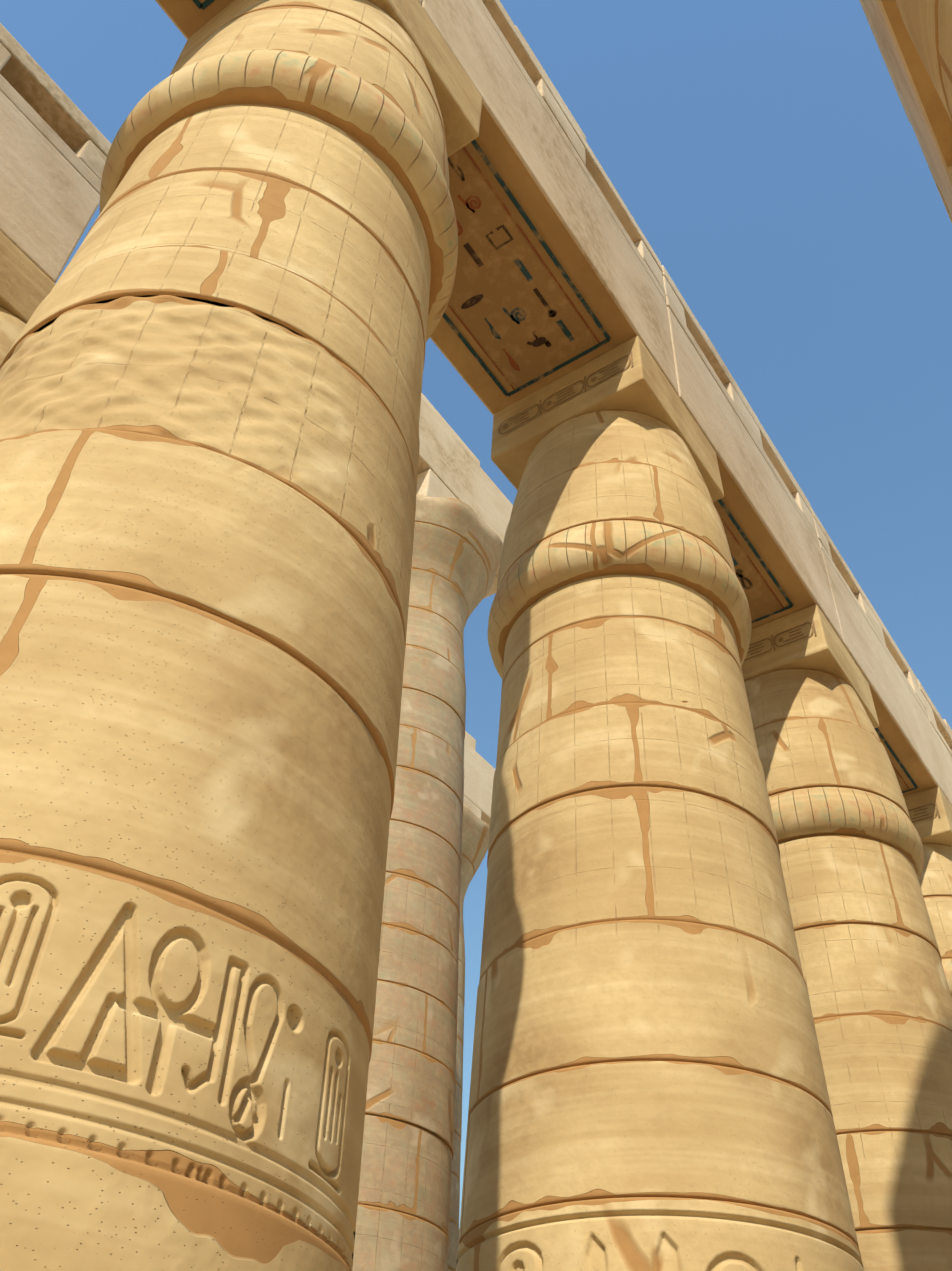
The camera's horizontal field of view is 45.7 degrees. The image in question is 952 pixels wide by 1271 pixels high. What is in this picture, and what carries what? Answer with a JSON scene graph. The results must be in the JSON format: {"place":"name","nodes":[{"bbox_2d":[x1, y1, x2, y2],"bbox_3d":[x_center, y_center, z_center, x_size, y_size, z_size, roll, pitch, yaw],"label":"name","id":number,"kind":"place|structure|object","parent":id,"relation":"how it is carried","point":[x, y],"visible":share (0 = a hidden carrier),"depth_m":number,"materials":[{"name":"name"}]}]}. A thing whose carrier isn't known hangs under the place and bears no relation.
{"place":"outdoors","nodes":[
{"label":"outdoors","id":0,"kind":"place"},
{"bbox_2d":[0,0,951,1229],"label":"sky","id":1,"kind":"structure","parent":0,"point":[768,154],"materials":[{"name":"blue"}]},
{"bbox_2d":[448,148,597,388],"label":"decorated soffit panel","id":2,"kind":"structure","parent":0,"point":[498,280],"depth_m":12.90,"materials":[{"name":"brown stone"}]},
{"bbox_2d":[721,521,781,620],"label":"decorated soffit panel","id":3,"kind":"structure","parent":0,"point":[762,601],"depth_m":16.17,"materials":[{"name":"brown stone"}]},
{"bbox_2d":[893,768,907,791],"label":"decorated soffit panel","id":4,"kind":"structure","parent":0,"point":[903,787],"depth_m":19.41,"materials":[{"name":"brown stone"}]},
{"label":"paving floor","id":5,"kind":"structure","parent":0,"visible":0},
{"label":"column bases","id":6,"kind":"object","parent":5,"relation":"on","visible":0},
{"bbox_2d":[0,306,25,363],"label":"column","id":7,"kind":"structure","parent":6,"relation":"on","point":[12,326],"depth_m":12.10,"materials":[{"name":"beige stone"}]},
{"bbox_2d":[744,668,951,1270],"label":"column","id":8,"kind":"structure","parent":6,"relation":"on","point":[851,849],"depth_m":12.89,"materials":[{"name":"stone"}]},
{"bbox_2d":[895,0,951,121],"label":"column","id":9,"kind":"structure","parent":6,"relation":"on","point":[928,25],"depth_m":4.36,"materials":[{"name":"beige stone"}]},
{"bbox_2d":[0,0,951,846],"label":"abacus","id":10,"kind":"object","parent":9,"relation":"on","point":[640,384],"visible":0.27,"depth_m":13.25,"materials":[{"name":"stone"}]},
{"bbox_2d":[0,23,111,282],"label":"architrave","id":11,"kind":"object","parent":10,"relation":"on","point":[55,144],"visible":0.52,"depth_m":13.79,"materials":[{"name":"stone"}]},
{"bbox_2d":[155,0,951,805],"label":"architrave row","id":12,"kind":"object","parent":10,"relation":"on","point":[537,150],"visible":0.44,"depth_m":14.29,"materials":[{"name":"stone"}]},
{"bbox_2d":[192,0,214,9],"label":"painted decoration","id":13,"kind":"object","parent":12,"relation":"attached to","point":[204,4],"visible":1,"depth_m":10.79},
{"bbox_2d":[443,139,610,396],"bbox_3d":[0.135,-4.077,12.736,1.490,0.001,3.010,-24,-49,26],"label":"painted decoration","id":14,"kind":"object","parent":12,"relation":"attached to","point":[476,299],"visible":0.62,"depth_m":12.95},
{"bbox_2d":[717,499,793,622],"bbox_3d":[3.157,-1.018,15.835,1.490,0.001,3.010,-24,-49,26],"label":"painted decoration","id":15,"kind":"object","parent":12,"relation":"attached to","point":[741,573],"visible":0.25,"depth_m":15.89},
{"bbox_2d":[874,728,917,792],"bbox_3d":[6.180,2.040,18.934,1.490,0.001,3.010,-24,-49,26],"label":"painted decoration","id":16,"kind":"object","parent":12,"relation":"attached to","point":[896,758],"visible":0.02,"depth_m":19.05},
{"bbox_2d":[498,351,632,433],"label":"carved hieroglyphs","id":17,"kind":"object","parent":10,"relation":"attached to","point":[584,383],"visible":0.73,"depth_m":13.33,"materials":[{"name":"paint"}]},
{"bbox_2d":[744,619,816,660],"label":"carved hieroglyphs","id":18,"kind":"object","parent":10,"relation":"attached to","point":[772,641],"visible":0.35,"depth_m":16.29,"materials":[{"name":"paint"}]},
{"bbox_2d":[859,0,951,222],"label":"architrave row","id":19,"kind":"object","parent":10,"relation":"on","point":[927,115],"visible":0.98,"depth_m":11.45,"materials":[{"name":"stone"}]},
{"bbox_2d":[908,801,939,822],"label":"carved hieroglyphs","id":20,"kind":"object","parent":10,"relation":"attached to","point":[936,808],"visible":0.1,"depth_m":19.25,"materials":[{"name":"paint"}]},
{"bbox_2d":[919,843,951,996],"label":"column","id":21,"kind":"structure","parent":6,"relation":"on","point":[935,881],"depth_m":18.26,"materials":[{"name":"stone"}]},
{"bbox_3d":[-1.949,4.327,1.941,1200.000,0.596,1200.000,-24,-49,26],"label":"sandy ground","id":22,"kind":"object","parent":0,"visible":0},
{"bbox_2d":[0,0,457,1270],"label":"column","id":23,"kind":"structure","parent":22,"relation":"on","point":[210,378],"depth_m":4.50,"materials":[{"name":"stone"}]},
{"bbox_2d":[456,409,863,1270],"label":"column","id":24,"kind":"structure","parent":22,"relation":"on","point":[648,1087],"depth_m":8.43,"materials":[{"name":"stone"}]},
{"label":"great column bases","id":25,"kind":"object","parent":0,"visible":0},
{"bbox_2d":[352,494,502,1270],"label":"column","id":26,"kind":"structure","parent":25,"relation":"on","point":[403,1213],"depth_m":19.65,"materials":[{"name":"stone"}]},
{"bbox_2d":[416,392,512,824],"bbox_3d":[-1.454,0.694,33.895,5.713,4.370,19.223,2,-43,1],"label":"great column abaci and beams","id":27,"kind":"object","parent":26,"relation":"on","point":[449,465],"visible":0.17,"depth_m":29.26,"materials":[{"name":"stone"}]},
{"bbox_2d":[448,806,489,1270],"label":"column","id":28,"kind":"structure","parent":25,"relation":"on","point":[475,835],"depth_m":32.76,"materials":[{"name":"stone"}]}
]}

